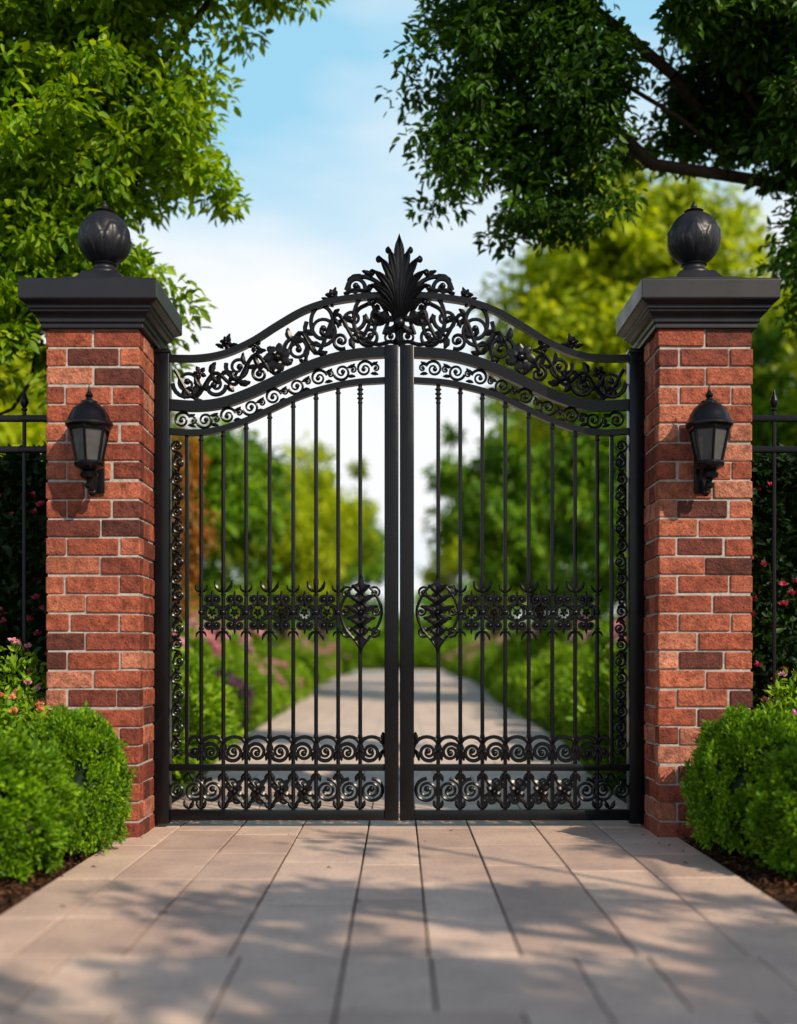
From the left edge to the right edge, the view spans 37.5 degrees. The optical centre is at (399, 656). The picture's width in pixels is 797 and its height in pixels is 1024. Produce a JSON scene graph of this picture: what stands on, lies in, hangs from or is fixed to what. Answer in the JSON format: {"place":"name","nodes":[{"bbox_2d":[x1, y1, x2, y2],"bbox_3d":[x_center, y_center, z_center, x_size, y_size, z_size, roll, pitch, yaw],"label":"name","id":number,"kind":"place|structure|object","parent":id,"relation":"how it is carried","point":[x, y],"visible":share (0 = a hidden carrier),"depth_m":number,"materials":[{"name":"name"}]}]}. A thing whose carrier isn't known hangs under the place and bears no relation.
{"place":"outdoors","nodes":[
{"label":"outdoors","id":0,"kind":"place"},
{"bbox_2d":[0,671,796,1023],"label":"driveway","id":1,"kind":"structure","parent":0,"point":[448,923],"depth_m":4.46,"materials":[{"name":"stone"}]},
{"bbox_2d":[46,330,157,838],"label":"bricks","id":2,"kind":"object","parent":1,"relation":"on","point":[107,546],"visible":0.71,"depth_m":6.50,"materials":[{"name":"brick"}]},
{"bbox_2d":[65,384,112,496],"bbox_3d":[-1.672,-1.171,6.351,0.260,0.597,0.291,0,0,0],"label":"wall lantern","id":3,"kind":"object","parent":2,"relation":"attached to","point":[88,424],"depth_m":6.28,"materials":[{"name":"black metal"}]},
{"bbox_2d":[154,234,643,823],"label":"wrought iron gate","id":4,"kind":"structure","parent":1,"relation":"on","point":[398,286],"depth_m":6.91,"materials":[{"name":"black metal"}]},
{"bbox_2d":[172,667,625,795],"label":"ground","id":5,"kind":"structure","parent":0,"point":[185,784],"depth_m":16.60,"materials":[{"name":"green plant"}]},
{"bbox_2d":[0,336,47,461],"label":"avenue tree","id":6,"kind":"object","parent":5,"relation":"on","point":[11,433],"visible":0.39,"depth_m":20.71,"materials":[{"name":"green plant"}]},
{"bbox_2d":[0,796,182,913],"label":"mulch bed","id":7,"kind":"object","parent":5,"relation":"on","point":[31,886],"depth_m":5.33,"materials":[{"name":"soil"}]},
{"bbox_2d":[0,389,46,708],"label":"iron fence","id":8,"kind":"object","parent":7,"relation":"on","point":[23,418],"visible":0.59,"depth_m":6.79,"materials":[{"name":"black metal"}]},
{"bbox_2d":[0,638,47,724],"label":"flowering plant","id":9,"kind":"object","parent":7,"relation":"on","point":[26,679],"visible":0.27,"depth_m":6.70,"materials":[{"name":"green plant"}]},
{"bbox_2d":[0,687,50,734],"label":"flowering plant","id":10,"kind":"object","parent":7,"relation":"on","point":[9,720],"visible":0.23,"depth_m":6.31,"materials":[{"name":"green plant"}]},
{"bbox_2d":[0,725,87,883],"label":"boxwood bush","id":11,"kind":"object","parent":7,"relation":"on","point":[39,808],"visible":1,"depth_m":5.27,"materials":[{"name":"green plant"}]},
{"bbox_2d":[20,700,136,859],"bbox_3d":[-1.684,0.636,6.000,0.670,0.830,0.688,0,0,-25],"label":"boxwood bush","id":12,"kind":"object","parent":7,"relation":"on","point":[94,758],"visible":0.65,"depth_m":5.85,"materials":[{"name":"green plant"}]},
{"bbox_2d":[0,441,180,799],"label":"rose hedge","id":13,"kind":"object","parent":7,"relation":"on","point":[11,546],"visible":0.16,"depth_m":7.36,"materials":[{"name":"green plant"}]},
{"bbox_2d":[0,834,796,913],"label":"bark mulch","id":14,"kind":"object","parent":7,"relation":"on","point":[731,859],"visible":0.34,"depth_m":5.31,"materials":[{"name":"brown soil"}]},
{"bbox_2d":[48,330,154,822],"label":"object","id":15,"kind":"object","parent":5,"relation":"on","point":[112,479],"visible":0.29,"depth_m":6.51,"materials":[{"name":"red brick"}]},
{"bbox_2d":[18,270,181,347],"bbox_3d":[-1.695,-2.006,6.760,0.754,0.388,0.754,0,0,0],"label":"cap","id":16,"kind":"object","parent":15,"relation":"on","point":[101,300],"visible":0.75,"depth_m":6.43,"materials":[{"name":"stone"}]},
{"bbox_2d":[77,201,131,274],"bbox_3d":[-1.695,-2.404,6.760,0.306,0.437,0.306,0,0,0],"label":"ball finial","id":17,"kind":"object","parent":16,"relation":"on","point":[104,241],"visible":0.99,"depth_m":6.66,"materials":[{"name":"metal"}]},
{"bbox_2d":[0,0,335,414],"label":"maple tree","id":18,"kind":"object","parent":5,"relation":"on","point":[87,127],"visible":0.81,"depth_m":8.36,"materials":[{"name":"green plant"}]},
{"bbox_2d":[40,372,302,615],"bbox_3d":[-6.014,-2.928,27.363,7.548,8.057,5.925,0,0,0],"label":"avenue tree","id":19,"kind":"object","parent":5,"relation":"on","point":[257,491],"visible":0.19,"depth_m":26.21,"materials":[{"name":"green plant"}]},
{"bbox_2d":[172,629,193,654],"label":"flowering shrub","id":20,"kind":"object","parent":5,"relation":"on","point":[183,642],"visible":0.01,"depth_m":15.90,"materials":[{"name":"pink plant"}]},
{"bbox_2d":[172,617,212,660],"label":"flowering shrub","id":21,"kind":"object","parent":5,"relation":"on","point":[194,641],"visible":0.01,"depth_m":18.89,"materials":[{"name":"green plant"}]},
{"bbox_2d":[172,684,218,784],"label":"garden shrub","id":22,"kind":"object","parent":5,"relation":"on","point":[208,726],"visible":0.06,"depth_m":9.48,"materials":[{"name":"green plant"}]},
{"bbox_2d":[172,411,220,625],"bbox_3d":[-4.525,-1.582,18.726,2.962,5.318,3.774,0,0,-36],"label":"avenue tree","id":23,"kind":"object","parent":5,"relation":"on","point":[193,534],"visible":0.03,"depth_m":18.33,"materials":[{"name":"orange plant"}]},
{"bbox_2d":[177,610,232,657],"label":"flowering shrub","id":24,"kind":"object","parent":5,"relation":"on","point":[214,645],"visible":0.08,"depth_m":20.68,"materials":[{"name":"pink plant"}]},
{"bbox_2d":[172,643,250,763],"bbox_3d":[-2.512,0.483,11.298,2.164,1.369,2.047,0,0,22],"label":"garden shrub","id":25,"kind":"object","parent":5,"relation":"on","point":[211,696],"visible":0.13,"depth_m":11.02,"materials":[{"name":"green plant"}]},
{"bbox_2d":[192,607,260,659],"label":"flowering shrub","id":26,"kind":"object","parent":5,"relation":"on","point":[236,643],"visible":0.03,"depth_m":23.16,"materials":[{"name":"green plant"}]},
{"bbox_2d":[211,677,243,747],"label":"flowering shrub","id":27,"kind":"object","parent":5,"relation":"on","point":[238,712],"visible":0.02,"depth_m":13.06,"materials":[{"name":"green plant"}]},
{"bbox_2d":[208,664,255,731],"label":"flowering shrub","id":28,"kind":"object","parent":5,"relation":"on","point":[235,682],"visible":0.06,"depth_m":14.77,"materials":[{"name":"purple plant"}]},
{"bbox_2d":[203,657,273,730],"bbox_3d":[-2.734,0.549,16.705,1.932,1.124,1.827,0,0,-20],"label":"garden shrub","id":29,"kind":"object","parent":5,"relation":"on","point":[258,709],"visible":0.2,"depth_m":16.55,"materials":[{"name":"green plant"}]},
{"bbox_2d":[205,653,283,721],"bbox_3d":[-2.763,0.563,18.628,1.680,1.249,1.777,0,0,19],"label":"garden shrub","id":30,"kind":"object","parent":5,"relation":"on","point":[237,661],"visible":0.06,"depth_m":18.60,"materials":[{"name":"green plant"}]},
{"bbox_2d":[215,614,273,649],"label":"flowering shrub","id":31,"kind":"object","parent":5,"relation":"on","point":[256,639],"visible":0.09,"depth_m":27.33,"materials":[{"name":"green plant"}]},
{"bbox_2d":[231,656,290,714],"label":"flowering shrub","id":32,"kind":"object","parent":5,"relation":"on","point":[279,684],"visible":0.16,"depth_m":20.55,"materials":[{"name":"green plant"}]},
{"bbox_2d":[259,661,301,709],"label":"garden shrub","id":33,"kind":"object","parent":5,"relation":"on","point":[285,675],"visible":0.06,"depth_m":22.56,"materials":[{"name":"green plant"}]},
{"bbox_2d":[262,629,298,650],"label":"flowering shrub","id":34,"kind":"object","parent":5,"relation":"on","point":[279,641],"visible":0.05,"depth_m":39.55,"materials":[{"name":"green plant"}]},
{"bbox_2d":[258,658,306,703],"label":"flowering shrub","id":35,"kind":"object","parent":5,"relation":"on","point":[284,665],"visible":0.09,"depth_m":24.70,"materials":[{"name":"pink plant"}]},
{"bbox_2d":[254,645,313,700],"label":"garden shrub","id":36,"kind":"object","parent":5,"relation":"on","point":[282,654],"visible":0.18,"depth_m":26.85,"materials":[{"name":"green plant"}]},
{"bbox_2d":[274,630,307,650],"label":"flowering shrub","id":37,"kind":"object","parent":5,"relation":"on","point":[301,644],"visible":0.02,"depth_m":48.48,"materials":[{"name":"green plant"}]},
{"bbox_2d":[205,431,383,645],"bbox_3d":[-3.382,-3.403,40.072,5.628,9.024,7.170,0,0,41],"label":"avenue tree","id":38,"kind":"object","parent":5,"relation":"on","point":[304,526],"visible":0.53,"depth_m":39.36,"materials":[{"name":"green plant"}]},
{"bbox_2d":[287,650,319,690],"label":"garden shrub","id":39,"kind":"object","parent":5,"relation":"on","point":[300,658],"visible":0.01,"depth_m":34.05,"materials":[{"name":"green plant"}]},
{"bbox_2d":[281,645,327,686],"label":"garden shrub","id":40,"kind":"object","parent":5,"relation":"on","point":[321,670],"visible":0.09,"depth_m":39.23,"materials":[{"name":"green plant"}]},
{"bbox_2d":[290,650,319,683],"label":"garden shrub","id":41,"kind":"object","parent":5,"relation":"on","point":[306,658],"visible":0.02,"depth_m":36.67,"materials":[{"name":"green plant"}]},
{"bbox_2d":[298,636,313,650],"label":"flowering shrub","id":42,"kind":"object","parent":5,"relation":"on","point":[303,640],"visible":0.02,"depth_m":54.19,"materials":[{"name":"green plant"}]},
{"bbox_2d":[288,630,331,653],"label":"flowering shrub","id":43,"kind":"object","parent":5,"relation":"on","point":[320,644],"visible":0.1,"depth_m":57.44,"materials":[{"name":"green plant"}]},
{"bbox_2d":[238,519,383,647],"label":"avenue tree","id":44,"kind":"object","parent":5,"relation":"on","point":[374,572],"visible":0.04,"depth_m":61.01,"materials":[{"name":"green plant"}]},
{"bbox_2d":[318,656,331,679],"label":"garden shrub","id":45,"kind":"object","parent":5,"relation":"on","point":[325,664],"visible":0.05,"depth_m":47.81,"materials":[{"name":"green plant"}]},
{"bbox_2d":[313,649,340,673],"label":"flowering shrub","id":46,"kind":"object","parent":5,"relation":"on","point":[327,653],"visible":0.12,"depth_m":56.94,"materials":[{"name":"pink plant"}]},
{"bbox_2d":[318,653,335,680],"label":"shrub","id":47,"kind":"object","parent":5,"relation":"on","point":[328,661],"visible":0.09,"depth_m":50.77,"materials":[{"name":"green plant"}]},
{"bbox_2d":[328,650,345,675],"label":"garden shrub","id":48,"kind":"object","parent":5,"relation":"on","point":[342,666],"visible":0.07,"depth_m":60.47,"materials":[{"name":"green plant"}]},
{"bbox_2d":[328,635,353,656],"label":"garden shrub","id":49,"kind":"object","parent":5,"relation":"on","point":[344,642],"visible":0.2,"depth_m":87.06,"materials":[{"name":"green plant"}]},
{"bbox_2d":[334,650,351,674],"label":"garden shrub","id":50,"kind":"object","parent":5,"relation":"on","point":[347,662],"visible":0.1,"depth_m":67.48,"materials":[{"name":"green plant"}]},
{"bbox_2d":[340,652,356,672],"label":"flowering shrub","id":51,"kind":"object","parent":5,"relation":"on","point":[351,663],"visible":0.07,"depth_m":71.25,"materials":[{"name":"green plant"}]},
{"bbox_2d":[342,636,383,669],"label":"garden shrub","id":52,"kind":"object","parent":5,"relation":"on","point":[370,655],"visible":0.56,"depth_m":86.81,"materials":[{"name":"green plant"}]},
{"bbox_2d":[376,635,421,669],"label":"garden shrub","id":53,"kind":"object","parent":5,"relation":"on","point":[415,651],"visible":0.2,"depth_m":86.96,"materials":[{"name":"green plant"}]},
{"bbox_2d":[191,553,621,667],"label":"distant tree line","id":54,"kind":"object","parent":5,"relation":"on","point":[426,624],"visible":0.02,"depth_m":98.94,"materials":[{"name":"green plant"}]},
{"bbox_2d":[414,636,453,669],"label":"garden shrub","id":55,"kind":"object","parent":5,"relation":"on","point":[427,659],"visible":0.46,"depth_m":86.80,"materials":[{"name":"green plant"}]},
{"bbox_2d":[443,649,468,673],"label":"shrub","id":56,"kind":"object","parent":5,"relation":"on","point":[451,656],"visible":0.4,"depth_m":71.16,"materials":[{"name":"green plant"}]},
{"bbox_2d":[447,635,477,654],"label":"garden shrub","id":57,"kind":"object","parent":5,"relation":"on","point":[454,642],"visible":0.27,"depth_m":87.14,"materials":[{"name":"green plant"}]},
{"bbox_2d":[451,649,478,675],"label":"garden shrub","id":58,"kind":"object","parent":5,"relation":"on","point":[455,669],"visible":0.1,"depth_m":60.48,"materials":[{"name":"green plant"}]},
{"bbox_2d":[457,650,479,678],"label":"flowering shrub","id":59,"kind":"object","parent":5,"relation":"on","point":[467,656],"visible":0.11,"depth_m":53.76,"materials":[{"name":"green plant"}]},
{"bbox_2d":[464,655,476,680],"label":"garden shrub","id":60,"kind":"object","parent":5,"relation":"on","point":[468,660],"visible":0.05,"depth_m":50.99,"materials":[{"name":"green plant"}]},
{"bbox_2d":[462,639,479,649],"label":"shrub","id":61,"kind":"object","parent":5,"relation":"on","point":[466,646],"visible":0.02,"depth_m":71.79,"materials":[{"name":"green plant"}]},
{"bbox_2d":[414,499,542,640],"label":"avenue tree","id":62,"kind":"object","parent":5,"relation":"on","point":[448,564],"visible":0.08,"depth_m":57.24,"materials":[{"name":"green plant"}]},
{"bbox_2d":[466,648,497,681],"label":"garden shrub","id":63,"kind":"object","parent":5,"relation":"on","point":[474,660],"visible":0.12,"depth_m":47.75,"materials":[{"name":"green plant"}]},
{"bbox_2d":[473,652,498,684],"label":"garden shrub","id":64,"kind":"object","parent":5,"relation":"on","point":[477,667],"visible":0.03,"depth_m":39.30,"materials":[{"name":"green plant"}]},
{"bbox_2d":[477,653,496,686],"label":"garden shrub","id":65,"kind":"object","parent":5,"relation":"on","point":[489,657],"visible":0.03,"depth_m":36.69,"materials":[{"name":"green plant"}]},
{"bbox_2d":[479,652,497,687],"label":"garden shrub","id":66,"kind":"object","parent":5,"relation":"on","point":[492,659],"visible":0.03,"depth_m":34.11,"materials":[{"name":"green plant"}]},
{"bbox_2d":[484,652,509,696],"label":"garden shrub","id":67,"kind":"object","parent":5,"relation":"on","point":[489,671],"visible":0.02,"depth_m":29.26,"materials":[{"name":"green plant"}]},
{"bbox_2d":[485,635,508,649],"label":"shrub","id":68,"kind":"object","parent":5,"relation":"on","point":[490,643],"visible":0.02,"depth_m":54.43,"materials":[{"name":"green plant"}]},
{"bbox_2d":[484,645,525,690],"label":"garden shrub","id":69,"kind":"object","parent":5,"relation":"on","point":[500,654],"visible":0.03,"depth_m":31.66,"materials":[{"name":"green plant"}]},
{"bbox_2d":[495,624,531,651],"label":"flowering shrub","id":70,"kind":"object","parent":5,"relation":"on","point":[511,642],"visible":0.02,"depth_m":39.67,"materials":[{"name":"green plant"}]},
{"bbox_2d":[490,655,537,703],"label":"garden shrub","id":71,"kind":"object","parent":5,"relation":"on","point":[518,660],"visible":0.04,"depth_m":24.74,"materials":[{"name":"green plant"}]},
{"bbox_2d":[420,396,608,622],"bbox_3d":[3.954,-3.719,38.066,7.548,9.668,5.925,0,0,-34],"label":"avenue tree","id":72,"kind":"object","parent":5,"relation":"on","point":[516,514],"visible":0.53,"depth_m":36.14,"materials":[{"name":"green plant"}]},
{"bbox_2d":[485,644,545,697],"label":"garden shrub","id":73,"kind":"object","parent":5,"relation":"on","point":[512,655],"visible":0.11,"depth_m":26.90,"materials":[{"name":"green plant"}]},
{"bbox_2d":[497,656,537,708],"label":"garden shrub","id":74,"kind":"object","parent":5,"relation":"on","point":[518,666],"visible":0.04,"depth_m":22.60,"materials":[{"name":"green plant"}]},
{"bbox_2d":[507,654,545,714],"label":"garden shrub","id":75,"kind":"object","parent":5,"relation":"on","point":[512,686],"visible":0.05,"depth_m":20.49,"materials":[{"name":"green plant"}]},
{"bbox_2d":[516,617,564,647],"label":"flowering shrub","id":76,"kind":"object","parent":5,"relation":"on","point":[524,639],"depth_m":32.54,"materials":[{"name":"green plant"}]},
{"bbox_2d":[513,645,594,722],"bbox_3d":[2.749,0.505,18.622,1.922,1.377,2.033,0,0,-10],"label":"garden shrub","id":77,"kind":"object","parent":5,"relation":"on","point":[540,671],"visible":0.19,"depth_m":18.41,"materials":[{"name":"green plant"}]},
{"bbox_2d":[531,663,588,728],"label":"garden shrub","id":78,"kind":"object","parent":5,"relation":"on","point":[536,706],"visible":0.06,"depth_m":16.62,"materials":[{"name":"green plant"}]},
{"bbox_2d":[539,665,589,736],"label":"garden shrub","id":79,"kind":"object","parent":5,"relation":"on","point":[546,698],"visible":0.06,"depth_m":14.75,"materials":[{"name":"green plant"}]},
{"bbox_2d":[531,611,601,649],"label":"flowering shrub","id":80,"kind":"object","parent":5,"relation":"on","point":[542,639],"visible":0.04,"depth_m":27.30,"materials":[{"name":"green plant"}]},
{"bbox_2d":[535,616,600,655],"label":"flowering shrub","id":81,"kind":"object","parent":5,"relation":"on","point":[558,638],"visible":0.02,"depth_m":25.28,"materials":[{"name":"green plant"}]},
{"bbox_2d":[541,618,606,655],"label":"flowering shrub","id":82,"kind":"object","parent":5,"relation":"on","point":[565,642],"visible":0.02,"depth_m":23.30,"materials":[{"name":"green plant"}]},
{"bbox_2d":[374,0,796,340],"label":"maple tree","id":83,"kind":"object","parent":5,"relation":"on","point":[569,62],"visible":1,"depth_m":8.54,"materials":[{"name":"green plant"}]},
{"bbox_2d":[554,641,624,745],"bbox_3d":[2.680,0.497,13.021,1.948,1.414,2.060,0,0,45],"label":"garden shrub","id":84,"kind":"object","parent":5,"relation":"on","point":[564,703],"visible":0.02,"depth_m":13.02,"materials":[{"name":"green plant"}]},
{"bbox_2d":[563,615,619,650],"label":"flowering shrub","id":85,"kind":"object","parent":5,"relation":"on","point":[579,641],"visible":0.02,"depth_m":21.09,"materials":[{"name":"green plant"}]},
{"bbox_2d":[562,676,626,788],"bbox_3d":[2.217,0.585,9.606,1.760,1.063,1.665,0,0,7],"label":"garden shrub","id":86,"kind":"object","parent":5,"relation":"on","point":[586,720],"visible":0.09,"depth_m":9.37,"materials":[{"name":"green plant"}]},
{"bbox_2d":[563,644,626,760],"bbox_3d":[2.584,0.475,11.305,2.029,1.485,2.146,0,0,4],"label":"garden shrub","id":87,"kind":"object","parent":5,"relation":"on","point":[583,683],"visible":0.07,"depth_m":11.18,"materials":[{"name":"green plant"}]},
{"bbox_2d":[580,613,626,654],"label":"flowering shrub","id":88,"kind":"object","parent":5,"relation":"on","point":[588,644],"visible":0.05,"depth_m":18.96,"materials":[{"name":"green plant"}]},
{"bbox_2d":[465,145,796,556],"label":"avenue tree","id":89,"kind":"object","parent":5,"relation":"on","point":[581,296],"visible":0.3,"depth_m":23.77,"materials":[{"name":"green plant"}]},
{"bbox_2d":[531,317,796,615],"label":"avenue tree","id":90,"kind":"object","parent":5,"relation":"on","point":[766,350],"visible":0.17,"depth_m":23.28,"materials":[{"name":"green plant"}]},
{"bbox_2d":[644,330,749,840],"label":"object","id":91,"kind":"object","parent":5,"relation":"on","point":[712,595],"visible":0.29,"depth_m":6.51,"materials":[{"name":"red brick"}]},
{"bbox_2d":[616,270,779,347],"bbox_3d":[1.695,-2.006,6.760,0.754,0.388,0.754,0,0,0],"label":"cap","id":92,"kind":"object","parent":91,"relation":"on","point":[701,299],"visible":0.84,"depth_m":6.43,"materials":[{"name":"stone"}]},
{"bbox_2d":[667,201,720,275],"bbox_3d":[1.695,-2.404,6.760,0.306,0.437,0.306,0,0,0],"label":"ball finial","id":93,"kind":"object","parent":92,"relation":"on","point":[694,237],"visible":1,"depth_m":6.66,"materials":[{"name":"metal"}]},
{"bbox_2d":[616,796,796,910],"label":"mulch bed","id":94,"kind":"object","parent":5,"relation":"on","point":[766,871],"depth_m":5.50,"materials":[{"name":"soil"}]},
{"bbox_2d":[640,329,752,839],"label":"bricks","id":95,"kind":"object","parent":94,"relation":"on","point":[667,797],"visible":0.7,"depth_m":6.50,"materials":[{"name":"brick"}]},
{"bbox_2d":[685,384,733,496],"bbox_3d":[1.672,-1.171,6.351,0.260,0.597,0.291,0,0,0],"label":"wall lantern","id":96,"kind":"object","parent":95,"relation":"attached to","point":[709,423],"depth_m":6.28,"materials":[{"name":"black metal"}]},
{"bbox_2d":[615,443,796,791],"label":"rose hedge","id":97,"kind":"object","parent":94,"relation":"on","point":[786,568],"visible":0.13,"depth_m":7.39,"materials":[{"name":"green plant"}]},
{"bbox_2d":[680,701,796,860],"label":"boxwood bush","id":98,"kind":"object","parent":94,"relation":"on","point":[728,754],"visible":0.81,"depth_m":5.83,"materials":[{"name":"green plant"}]},
{"bbox_2d":[737,737,796,880],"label":"boxwood bush","id":99,"kind":"object","parent":94,"relation":"on","point":[770,819],"visible":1,"depth_m":5.37,"materials":[{"name":"green plant"}]},
{"bbox_2d":[752,389,796,698],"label":"iron fence","id":100,"kind":"object","parent":94,"relation":"on","point":[773,418],"visible":0.59,"depth_m":6.79,"materials":[{"name":"black metal"}]},
{"bbox_2d":[756,666,796,726],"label":"flowering plant","id":101,"kind":"object","parent":94,"relation":"on","point":[777,700],"visible":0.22,"depth_m":6.58,"materials":[{"name":"green plant"}]},
{"bbox_2d":[752,403,796,465],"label":"avenue tree","id":102,"kind":"object","parent":5,"relation":"on","point":[793,431],"visible":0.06,"depth_m":21.72,"materials":[{"name":"green plant"}]},
{"bbox_2d":[764,334,796,376],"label":"avenue tree","id":103,"kind":"object","parent":5,"relation":"on","point":[792,358],"visible":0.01,"depth_m":30.73,"materials":[{"name":"green plant"}]},
{"bbox_2d":[2,0,796,637],"label":"sky","id":104,"kind":"structure","parent":0,"point":[310,143],"materials":[{"name":"blue"}]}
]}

